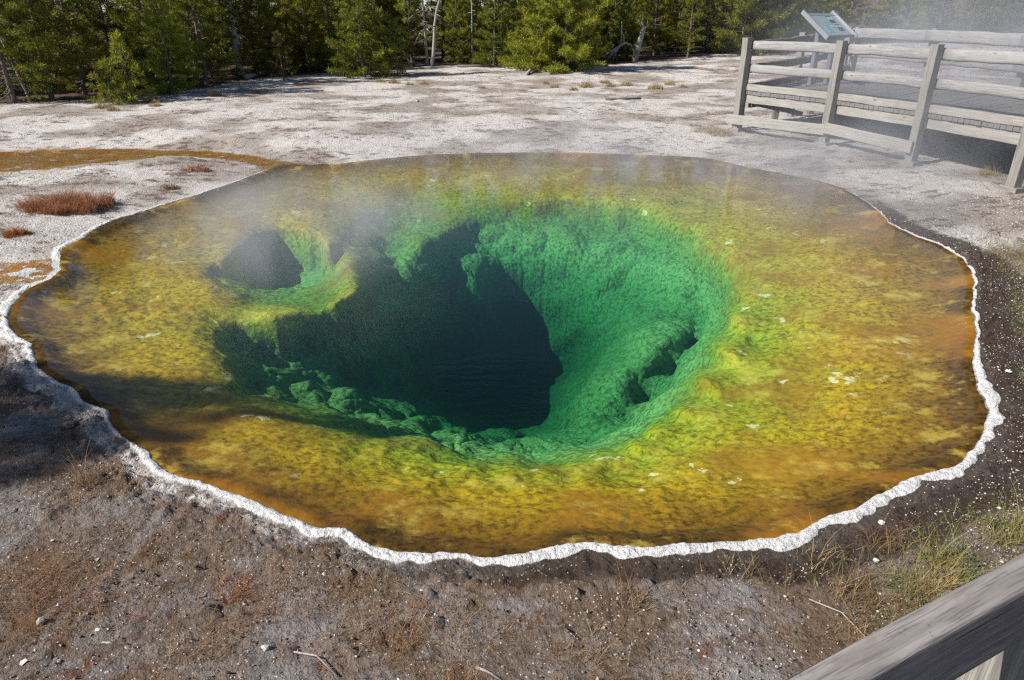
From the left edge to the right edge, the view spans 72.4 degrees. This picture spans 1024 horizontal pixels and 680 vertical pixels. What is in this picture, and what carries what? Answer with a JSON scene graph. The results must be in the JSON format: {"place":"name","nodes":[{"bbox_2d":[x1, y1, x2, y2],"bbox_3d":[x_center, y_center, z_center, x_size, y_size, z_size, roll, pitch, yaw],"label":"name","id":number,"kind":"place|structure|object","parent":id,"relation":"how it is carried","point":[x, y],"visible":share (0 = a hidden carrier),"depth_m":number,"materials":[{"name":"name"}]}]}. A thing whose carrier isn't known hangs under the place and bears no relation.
{"place":"outdoors","nodes":[
{"label":"outdoors","id":0,"kind":"place"},
{"bbox_2d":[112,593,159,625],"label":"grass tuft","id":1,"kind":"object","parent":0,"point":[137,612],"visible":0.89,"depth_m":3.37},
{"bbox_2d":[0,150,815,234],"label":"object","id":2,"kind":"structure","parent":0,"point":[71,154],"depth_m":14.68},
{"bbox_2d":[7,152,987,556],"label":"pool floor","id":3,"kind":"structure","parent":0,"point":[647,350],"depth_m":8.07,"materials":[{"name":"stone"}]},
{"bbox_2d":[0,0,1023,679],"bbox_3d":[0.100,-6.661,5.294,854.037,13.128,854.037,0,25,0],"label":"ground","id":4,"kind":"structure","parent":0,"point":[244,138],"depth_m":4.32,"materials":[{"name":"gravel"}]},
{"bbox_2d":[2,221,29,238],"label":"grass tuft","id":5,"kind":"object","parent":4,"relation":"on","point":[8,234],"visible":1,"depth_m":9.29,"materials":[{"name":"plant"}]},
{"bbox_2d":[0,36,32,100],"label":"dead tree","id":6,"kind":"object","parent":4,"relation":"on","point":[24,88],"visible":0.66,"depth_m":22.05,"materials":[{"name":"grey wood"}]},
{"bbox_2d":[0,0,65,103],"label":"pine tree","id":7,"kind":"object","parent":4,"relation":"on","point":[27,64],"visible":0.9,"depth_m":21.43,"materials":[{"name":"green plant"}]},
{"bbox_2d":[0,0,90,87],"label":"pine tree","id":8,"kind":"object","parent":4,"relation":"on","point":[36,52],"visible":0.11,"depth_m":25.22,"materials":[{"name":"green plant"}]},
{"bbox_2d":[0,0,97,99],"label":"pine tree","id":9,"kind":"object","parent":4,"relation":"on","point":[50,61],"visible":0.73,"depth_m":22.28,"materials":[{"name":"green plant"}]},
{"bbox_2d":[6,187,120,215],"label":"red shrub","id":10,"kind":"object","parent":4,"relation":"on","point":[68,203],"visible":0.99,"depth_m":10.44,"materials":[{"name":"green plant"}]},
{"bbox_2d":[24,0,123,94],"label":"pine tree","id":11,"kind":"object","parent":4,"relation":"on","point":[102,50],"visible":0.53,"depth_m":23.36,"materials":[{"name":"green plant"}]},
{"bbox_2d":[60,448,100,487],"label":"grass tuft","id":12,"kind":"object","parent":4,"relation":"on","point":[86,478],"visible":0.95,"depth_m":4.40,"materials":[{"name":"plant"}]},
{"bbox_2d":[84,56,128,104],"bbox_3d":[-12.460,-7.825,21.482,1.280,1.788,1.417,-2,25,-3],"label":"pine tree","id":13,"kind":"object","parent":4,"relation":"on","point":[105,71],"visible":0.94,"depth_m":21.34,"materials":[{"name":"green plant"}]},
{"bbox_2d":[74,0,147,86],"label":"pine tree","id":14,"kind":"object","parent":4,"relation":"on","point":[95,11],"visible":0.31,"depth_m":25.43,"materials":[{"name":"green plant"}]},
{"bbox_2d":[104,30,152,103],"bbox_3d":[-11.953,-8.315,21.689,1.395,2.497,1.491,16,29,32],"label":"pine tree","id":15,"kind":"object","parent":4,"relation":"on","point":[121,44],"visible":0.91,"depth_m":21.59,"materials":[{"name":"green plant"}]},
{"bbox_2d":[100,0,176,77],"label":"pine tree","id":16,"kind":"object","parent":4,"relation":"on","point":[106,13],"visible":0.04,"depth_m":27.75,"materials":[{"name":"green plant"}]},
{"bbox_2d":[105,0,197,90],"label":"pine tree","id":17,"kind":"object","parent":4,"relation":"on","point":[131,23],"visible":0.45,"depth_m":24.78,"materials":[{"name":"green plant"}]},
{"bbox_2d":[134,0,203,93],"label":"pine tree","id":18,"kind":"object","parent":4,"relation":"on","point":[179,64],"visible":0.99,"depth_m":23.86,"materials":[{"name":"green plant"}]},
{"bbox_2d":[158,0,216,81],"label":"pine tree","id":19,"kind":"object","parent":4,"relation":"on","point":[190,16],"visible":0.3,"depth_m":27.45,"materials":[{"name":"green plant"}]},
{"bbox_2d":[181,161,212,172],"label":"grass tuft","id":20,"kind":"object","parent":4,"relation":"on","point":[205,169],"visible":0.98,"depth_m":13.04,"materials":[{"name":"plant"}]},
{"bbox_2d":[163,0,234,71],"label":"pine tree","id":21,"kind":"object","parent":4,"relation":"on","point":[214,62],"visible":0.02,"depth_m":31.23,"materials":[{"name":"green plant"}]},
{"bbox_2d":[158,0,240,85],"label":"pine tree","id":22,"kind":"object","parent":4,"relation":"on","point":[199,49],"visible":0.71,"depth_m":26.41,"materials":[{"name":"green plant"}]},
{"bbox_2d":[167,0,240,77],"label":"pine tree","id":23,"kind":"object","parent":4,"relation":"on","point":[208,49],"visible":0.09,"depth_m":29.64,"materials":[{"name":"green plant"}]},
{"bbox_2d":[208,566,261,606],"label":"grass tuft","id":24,"kind":"object","parent":4,"relation":"on","point":[221,584],"visible":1,"depth_m":3.56,"materials":[{"name":"plant"}]},
{"bbox_2d":[221,1,248,75],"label":"dead tree","id":25,"kind":"object","parent":4,"relation":"on","point":[235,41],"visible":0.63,"depth_m":29.65,"materials":[{"name":"grey wood"}]},
{"bbox_2d":[194,0,276,77],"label":"pine tree","id":26,"kind":"object","parent":4,"relation":"on","point":[225,19],"visible":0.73,"depth_m":29.62,"materials":[{"name":"green plant"}]},
{"bbox_2d":[214,0,286,66],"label":"pine tree","id":27,"kind":"object","parent":4,"relation":"on","point":[233,6],"visible":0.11,"depth_m":32.49,"materials":[{"name":"green plant"}]},
{"bbox_2d":[231,0,298,75],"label":"pine tree","id":28,"kind":"object","parent":4,"relation":"on","point":[259,6],"visible":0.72,"depth_m":30.49,"materials":[{"name":"green plant"}]},
{"bbox_2d":[269,30,296,80],"bbox_3d":[-9.422,-11.419,28.492,1.288,2.278,1.036,15,29,29],"label":"pine tree","id":29,"kind":"object","parent":4,"relation":"on","point":[282,72],"visible":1,"depth_m":28.39,"materials":[{"name":"green plant"}]},
{"bbox_2d":[259,0,316,68],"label":"pine tree","id":30,"kind":"object","parent":4,"relation":"on","point":[280,16],"visible":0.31,"depth_m":32.20,"materials":[{"name":"green plant"}]},
{"bbox_2d":[275,0,327,64],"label":"pine tree","id":31,"kind":"object","parent":4,"relation":"on","point":[309,44],"visible":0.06,"depth_m":34.21,"materials":[{"name":"green plant"}]},
{"bbox_2d":[279,0,335,70],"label":"pine tree","id":32,"kind":"object","parent":4,"relation":"on","point":[300,19],"visible":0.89,"depth_m":31.73,"materials":[{"name":"green plant"}]},
{"bbox_2d":[294,651,337,675],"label":"white twig","id":33,"kind":"object","parent":4,"relation":"on","point":[324,663],"visible":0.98,"depth_m":3.14,"materials":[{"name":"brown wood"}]},
{"bbox_2d":[305,644,349,679],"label":"grass tuft","id":34,"kind":"object","parent":4,"relation":"on","point":[323,669],"visible":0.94,"depth_m":3.13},
{"bbox_2d":[305,0,354,69],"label":"pine tree","id":35,"kind":"object","parent":4,"relation":"on","point":[334,16],"visible":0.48,"depth_m":32.31,"materials":[{"name":"green plant"}]},
{"bbox_2d":[316,0,367,67],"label":"pine tree","id":36,"kind":"object","parent":4,"relation":"on","point":[343,39],"visible":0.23,"depth_m":33.79,"materials":[{"name":"green plant"}]},
{"bbox_2d":[324,0,399,77],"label":"pine tree","id":37,"kind":"object","parent":4,"relation":"on","point":[347,57],"visible":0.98,"depth_m":30.12,"materials":[{"name":"green plant"}]},
{"bbox_2d":[362,0,414,59],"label":"pine tree","id":38,"kind":"object","parent":4,"relation":"on","point":[386,19],"visible":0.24,"depth_m":37.48,"materials":[{"name":"green plant"}]},
{"bbox_2d":[379,19,414,77],"bbox_3d":[-5.138,-12.756,30.944,1.562,2.796,1.670,-17,31,-30],"label":"pine tree","id":39,"kind":"object","parent":4,"relation":"on","point":[391,38],"visible":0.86,"depth_m":30.88,"materials":[{"name":"green plant"}]},
{"bbox_2d":[375,0,432,59],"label":"pine tree","id":40,"kind":"object","parent":4,"relation":"on","point":[420,53],"visible":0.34,"depth_m":38.27,"materials":[{"name":"green plant"}]},
{"bbox_2d":[392,0,432,62],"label":"pine tree","id":41,"kind":"object","parent":4,"relation":"on","point":[408,40],"visible":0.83,"depth_m":36.76,"materials":[{"name":"green plant"}]},
{"bbox_2d":[407,0,439,64],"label":"dead tree","id":42,"kind":"object","parent":4,"relation":"on","point":[425,38],"visible":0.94,"depth_m":35.26,"materials":[{"name":"grey wood"}]},
{"bbox_2d":[427,0,445,65],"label":"dead tree","id":43,"kind":"object","parent":4,"relation":"on","point":[434,38],"visible":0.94,"depth_m":34.75,"materials":[{"name":"grey wood"}]},
{"bbox_2d":[417,0,470,59],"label":"pine tree","id":44,"kind":"object","parent":4,"relation":"on","point":[428,19],"visible":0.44,"depth_m":38.97,"materials":[{"name":"green plant"}]},
{"bbox_2d":[430,0,472,52],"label":"pine tree","id":45,"kind":"object","parent":4,"relation":"on","point":[438,28],"visible":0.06,"depth_m":44.09,"materials":[{"name":"green plant"}]},
{"bbox_2d":[439,0,478,63],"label":"pine tree","id":46,"kind":"object","parent":4,"relation":"on","point":[452,43],"visible":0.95,"depth_m":36.78,"materials":[{"name":"green plant"}]},
{"bbox_2d":[466,0,473,63],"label":"dead tree","id":47,"kind":"object","parent":4,"relation":"on","point":[472,53],"visible":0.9,"depth_m":36.44,"materials":[{"name":"grey wood"}]},
{"bbox_2d":[453,0,490,60],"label":"pine tree","id":48,"kind":"object","parent":4,"relation":"on","point":[477,11],"visible":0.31,"depth_m":38.07,"materials":[{"name":"green plant"}]},
{"bbox_2d":[447,0,500,48],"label":"pine tree","id":49,"kind":"object","parent":4,"relation":"on","point":[498,45],"visible":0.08,"depth_m":39.81,"materials":[{"name":"green plant"}]},
{"bbox_2d":[471,0,517,64],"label":"pine tree","id":50,"kind":"object","parent":4,"relation":"on","point":[488,14],"visible":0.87,"depth_m":34.79,"materials":[{"name":"green plant"}]},
{"bbox_2d":[480,0,527,55],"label":"pine tree","id":51,"kind":"object","parent":4,"relation":"on","point":[511,13],"visible":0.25,"depth_m":38.49,"materials":[{"name":"green plant"}]},
{"bbox_2d":[0,273,1020,679],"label":"dry grass","id":52,"kind":"structure","parent":4,"relation":"on","point":[218,631],"depth_m":3.42,"materials":[{"name":"plant"}]},
{"bbox_2d":[0,59,1023,264],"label":"plant litter","id":53,"kind":"object","parent":4,"relation":"on","point":[496,132],"visible":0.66,"depth_m":18.95,"materials":[{"name":"brown plant"}]},
{"bbox_2d":[504,0,531,55],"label":"pine tree","id":54,"kind":"object","parent":4,"relation":"on","point":[511,21],"visible":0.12,"depth_m":38.88,"materials":[{"name":"green plant"}]},
{"bbox_2d":[496,0,583,72],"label":"pine tree","id":55,"kind":"object","parent":4,"relation":"on","point":[523,64],"visible":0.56,"depth_m":32.80,"materials":[{"name":"green plant"}]},
{"bbox_2d":[515,0,612,73],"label":"pine tree","id":56,"kind":"object","parent":4,"relation":"on","point":[583,52],"visible":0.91,"depth_m":31.91,"materials":[{"name":"green plant"}]},
{"bbox_2d":[548,609,615,666],"bbox_3d":[0.340,1.375,3.222,0.321,0.137,0.341,-14,28,-28],"label":"grass tuft","id":57,"kind":"object","parent":4,"relation":"on","point":[590,639],"visible":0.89,"depth_m":3.23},
{"bbox_2d":[570,1,603,58],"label":"pine tree","id":58,"kind":"object","parent":4,"relation":"on","point":[589,33],"visible":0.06,"depth_m":38.49,"materials":[{"name":"green plant"}]},
{"bbox_2d":[572,0,608,48],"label":"pine tree","id":59,"kind":"object","parent":4,"relation":"on","point":[599,26],"visible":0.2,"depth_m":37.02,"materials":[{"name":"green plant"}]},
{"bbox_2d":[594,0,643,58],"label":"pine tree","id":60,"kind":"object","parent":4,"relation":"on","point":[612,11],"visible":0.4,"depth_m":40.19,"materials":[{"name":"green plant"}]},
{"bbox_2d":[599,0,643,55],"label":"pine tree","id":61,"kind":"object","parent":4,"relation":"on","point":[610,23],"visible":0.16,"depth_m":42.15,"materials":[{"name":"green plant"}]},
{"bbox_2d":[604,0,646,59],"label":"pine tree","id":62,"kind":"object","parent":4,"relation":"on","point":[626,16],"visible":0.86,"depth_m":39.07,"materials":[{"name":"green plant"}]},
{"bbox_2d":[601,18,651,60],"bbox_3d":[6.334,-16.539,38.686,2.926,2.330,0.391,-5,25,-11],"label":"dead stump","id":63,"kind":"object","parent":4,"relation":"on","point":[639,45],"visible":0.98,"depth_m":38.75,"materials":[{"name":"grey wood"}]},
{"bbox_2d":[596,542,664,620],"bbox_3d":[0.592,1.210,3.496,0.322,0.251,0.433,-3,25,-7],"label":"grass tuft","id":64,"kind":"object","parent":4,"relation":"on","point":[643,596],"visible":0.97,"depth_m":3.51,"materials":[{"name":"plant"}]},
{"bbox_2d":[636,0,677,55],"bbox_3d":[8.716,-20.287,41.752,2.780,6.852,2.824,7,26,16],"label":"pine tree","id":65,"kind":"object","parent":4,"relation":"on","point":[659,31],"visible":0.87,"depth_m":42.05,"materials":[{"name":"green plant"}]},
{"bbox_2d":[637,0,676,49],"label":"pine tree","id":66,"kind":"object","parent":4,"relation":"on","point":[653,26],"visible":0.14,"depth_m":47.35,"materials":[{"name":"green plant"}]},
{"bbox_2d":[657,0,706,50],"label":"pine tree","id":67,"kind":"object","parent":4,"relation":"on","point":[667,48],"visible":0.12,"depth_m":46.74,"materials":[{"name":"green plant"}]},
{"bbox_2d":[660,0,704,52],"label":"pine tree","id":68,"kind":"object","parent":4,"relation":"on","point":[678,16],"visible":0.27,"depth_m":44.41,"materials":[{"name":"green plant"}]},
{"bbox_2d":[667,0,710,57],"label":"pine tree","id":69,"kind":"object","parent":4,"relation":"on","point":[683,25],"visible":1,"depth_m":40.59,"materials":[{"name":"green plant"}]},
{"bbox_2d":[686,0,726,51],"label":"pine tree","id":70,"kind":"object","parent":4,"relation":"on","point":[707,32],"visible":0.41,"depth_m":44.69,"materials":[{"name":"green plant"}]},
{"bbox_2d":[692,0,724,40],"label":"pine tree","id":71,"kind":"object","parent":4,"relation":"on","point":[703,26],"visible":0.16,"depth_m":46.00,"materials":[{"name":"green plant"}]},
{"bbox_2d":[691,124,735,136],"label":"grass tuft","id":72,"kind":"object","parent":4,"relation":"on","point":[718,133],"visible":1,"depth_m":16.56,"materials":[{"name":"plant"}]},
{"bbox_2d":[694,0,793,55],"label":"pine tree","id":73,"kind":"object","parent":4,"relation":"on","point":[741,10],"visible":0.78,"depth_m":43.19,"materials":[{"name":"green plant"}]},
{"bbox_2d":[721,518,773,586],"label":"grass tuft","id":74,"kind":"object","parent":4,"relation":"on","point":[746,571],"visible":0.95,"depth_m":3.71,"materials":[{"name":"plant"}]},
{"bbox_2d":[732,0,815,50],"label":"pine tree","id":75,"kind":"object","parent":4,"relation":"on","point":[789,6],"visible":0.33,"depth_m":43.68,"materials":[{"name":"green plant"}]},
{"bbox_2d":[750,557,827,614],"bbox_3d":[1.398,1.184,3.632,0.478,0.180,0.334,-22,32,-39],"label":"grass tuft","id":76,"kind":"object","parent":4,"relation":"on","point":[779,584],"visible":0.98,"depth_m":3.59,"materials":[{"name":"plant"}]},
{"bbox_2d":[786,0,816,32],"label":"pine tree","id":77,"kind":"object","parent":4,"relation":"on","point":[800,22],"visible":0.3,"depth_m":49.25,"materials":[{"name":"green plant"}]},
{"bbox_2d":[788,0,825,33],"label":"pine tree","id":78,"kind":"object","parent":4,"relation":"on","point":[814,9],"visible":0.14,"depth_m":50.72,"materials":[{"name":"green plant"}]},
{"bbox_2d":[776,513,852,573],"bbox_3d":[1.621,1.074,3.787,0.365,0.252,0.473,-19,31,-36],"label":"grass tuft","id":79,"kind":"object","parent":4,"relation":"on","point":[823,552],"visible":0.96,"depth_m":3.79,"materials":[{"name":"plant"}]},
{"bbox_2d":[819,0,851,42],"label":"pine tree","id":80,"kind":"object","parent":4,"relation":"on","point":[832,4],"visible":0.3,"depth_m":48.87,"materials":[{"name":"green plant"}]},
{"bbox_2d":[826,0,858,38],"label":"pine tree","id":81,"kind":"object","parent":4,"relation":"on","point":[848,8],"visible":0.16,"depth_m":49.65,"materials":[{"name":"green plant"}]},
{"bbox_2d":[822,598,871,644],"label":"grass tuft","id":82,"kind":"object","parent":4,"relation":"on","point":[850,625],"visible":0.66,"depth_m":3.32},
{"bbox_2d":[835,0,873,27],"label":"pine tree","id":83,"kind":"object","parent":4,"relation":"on","point":[853,5],"visible":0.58,"depth_m":52.02,"materials":[{"name":"green plant"}]},
{"bbox_2d":[817,542,894,614],"bbox_3d":[1.723,1.171,3.514,0.341,0.297,0.399,5,25,10],"label":"grass tuft","id":84,"kind":"object","parent":4,"relation":"on","point":[851,592],"visible":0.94,"depth_m":3.52,"materials":[{"name":"plant"}]},
{"bbox_2d":[744,78,1023,155],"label":"boardwalk","id":85,"kind":"structure","parent":4,"relation":"on","point":[949,127],"depth_m":14.38,"materials":[{"name":"grey wood"}]},
{"bbox_2d":[741,27,854,127],"bbox_3d":[7.711,-7.024,18.685,5.946,2.402,0.325,-22,33,-40],"label":"wooden railing","id":86,"kind":"object","parent":85,"relation":"on","point":[799,60],"visible":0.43,"depth_m":17.93,"materials":[{"name":"grey wood"}]},
{"bbox_2d":[801,10,857,85],"bbox_3d":[7.714,-7.177,17.205,1.318,1.707,0.829,-17,30,-33],"label":"information panel","id":87,"kind":"object","parent":85,"relation":"on","point":[833,24],"visible":0.91,"depth_m":17.05,"materials":[{"name":"metal"}]},
{"bbox_2d":[726,37,1023,193],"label":"wooden railing","id":88,"kind":"object","parent":85,"relation":"on","point":[929,82],"visible":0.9,"depth_m":13.51,"materials":[{"name":"grey wood"}]},
{"bbox_2d":[847,27,1023,86],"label":"wooden railing","id":89,"kind":"object","parent":85,"relation":"on","point":[934,35],"visible":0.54,"depth_m":16.31,"materials":[{"name":"grey wood"}]},
{"bbox_2d":[861,0,906,39],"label":"pine tree","id":90,"kind":"object","parent":4,"relation":"on","point":[886,13],"visible":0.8,"depth_m":51.03,"materials":[{"name":"green plant"}]},
{"bbox_2d":[846,499,941,554],"bbox_3d":[2.117,0.972,3.851,0.469,0.397,0.561,-3,25,-5],"label":"grass tuft","id":91,"kind":"object","parent":4,"relation":"on","point":[892,533],"visible":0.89,"depth_m":3.88,"materials":[{"name":"plant"}]},
{"bbox_2d":[878,0,923,29],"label":"pine tree","id":92,"kind":"object","parent":4,"relation":"on","point":[895,14],"visible":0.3,"depth_m":53.13,"materials":[{"name":"green plant"}]},
{"bbox_2d":[787,553,1023,679],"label":"wooden railing","id":93,"kind":"object","parent":4,"relation":"on","point":[973,629],"visible":1,"depth_m":1.10,"materials":[{"name":"grey wood"}]},
{"bbox_2d":[789,232,1023,628],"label":"green grass","id":94,"kind":"structure","parent":4,"relation":"on","point":[991,252],"depth_m":3.90,"materials":[{"name":"plant"}]},
{"bbox_2d":[894,0,928,29],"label":"pine tree","id":95,"kind":"object","parent":4,"relation":"on","point":[905,24],"visible":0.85,"depth_m":50.08,"materials":[{"name":"green plant"}]},
{"bbox_2d":[893,0,936,23],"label":"pine tree","id":96,"kind":"object","parent":4,"relation":"on","point":[926,4],"visible":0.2,"depth_m":60.27,"materials":[{"name":"green plant"}]},
{"bbox_2d":[873,559,966,602],"bbox_3d":[2.101,1.204,3.532,0.513,0.180,0.353,6,25,12],"label":"grass tuft","id":97,"kind":"object","parent":4,"relation":"on","point":[920,580],"visible":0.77,"depth_m":3.56,"materials":[{"name":"plant"}]},
{"bbox_2d":[917,1,953,27],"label":"pine tree","id":98,"kind":"object","parent":4,"relation":"on","point":[926,14],"visible":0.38,"depth_m":65.23,"materials":[{"name":"green plant"}]},
{"bbox_2d":[925,0,960,30],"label":"pine tree","id":99,"kind":"object","parent":4,"relation":"on","point":[933,21],"visible":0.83,"depth_m":51.83,"materials":[{"name":"green plant"}]},
{"bbox_2d":[895,505,997,585],"bbox_3d":[2.320,1.071,3.695,0.500,0.334,0.518,-15,29,-29],"label":"grass tuft","id":100,"kind":"object","parent":4,"relation":"on","point":[961,557],"visible":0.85,"depth_m":3.70,"materials":[{"name":"plant"}]},
{"bbox_2d":[946,0,990,30],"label":"pine tree","id":101,"kind":"object","parent":4,"relation":"on","point":[959,27],"visible":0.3,"depth_m":56.60,"materials":[{"name":"green plant"}]},
{"bbox_2d":[952,0,993,30],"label":"pine tree","id":102,"kind":"object","parent":4,"relation":"on","point":[968,3],"visible":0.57,"depth_m":54.35,"materials":[{"name":"green plant"}]},
{"bbox_2d":[974,164,1002,177],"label":"grass tuft","id":103,"kind":"object","parent":4,"relation":"on","point":[983,174],"visible":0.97,"depth_m":12.23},
{"bbox_2d":[971,0,1015,32],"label":"pine tree","id":104,"kind":"object","parent":4,"relation":"on","point":[1004,28],"visible":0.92,"depth_m":50.94,"materials":[{"name":"green plant"}]},
{"bbox_2d":[982,477,1023,546],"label":"grass tuft","id":105,"kind":"object","parent":4,"relation":"on","point":[1010,528],"visible":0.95,"depth_m":3.93,"materials":[{"name":"plant"}]},
{"bbox_2d":[984,0,1021,32],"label":"pine tree","id":106,"kind":"object","parent":4,"relation":"on","point":[1012,22],"visible":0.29,"depth_m":52.31,"materials":[{"name":"green plant"}]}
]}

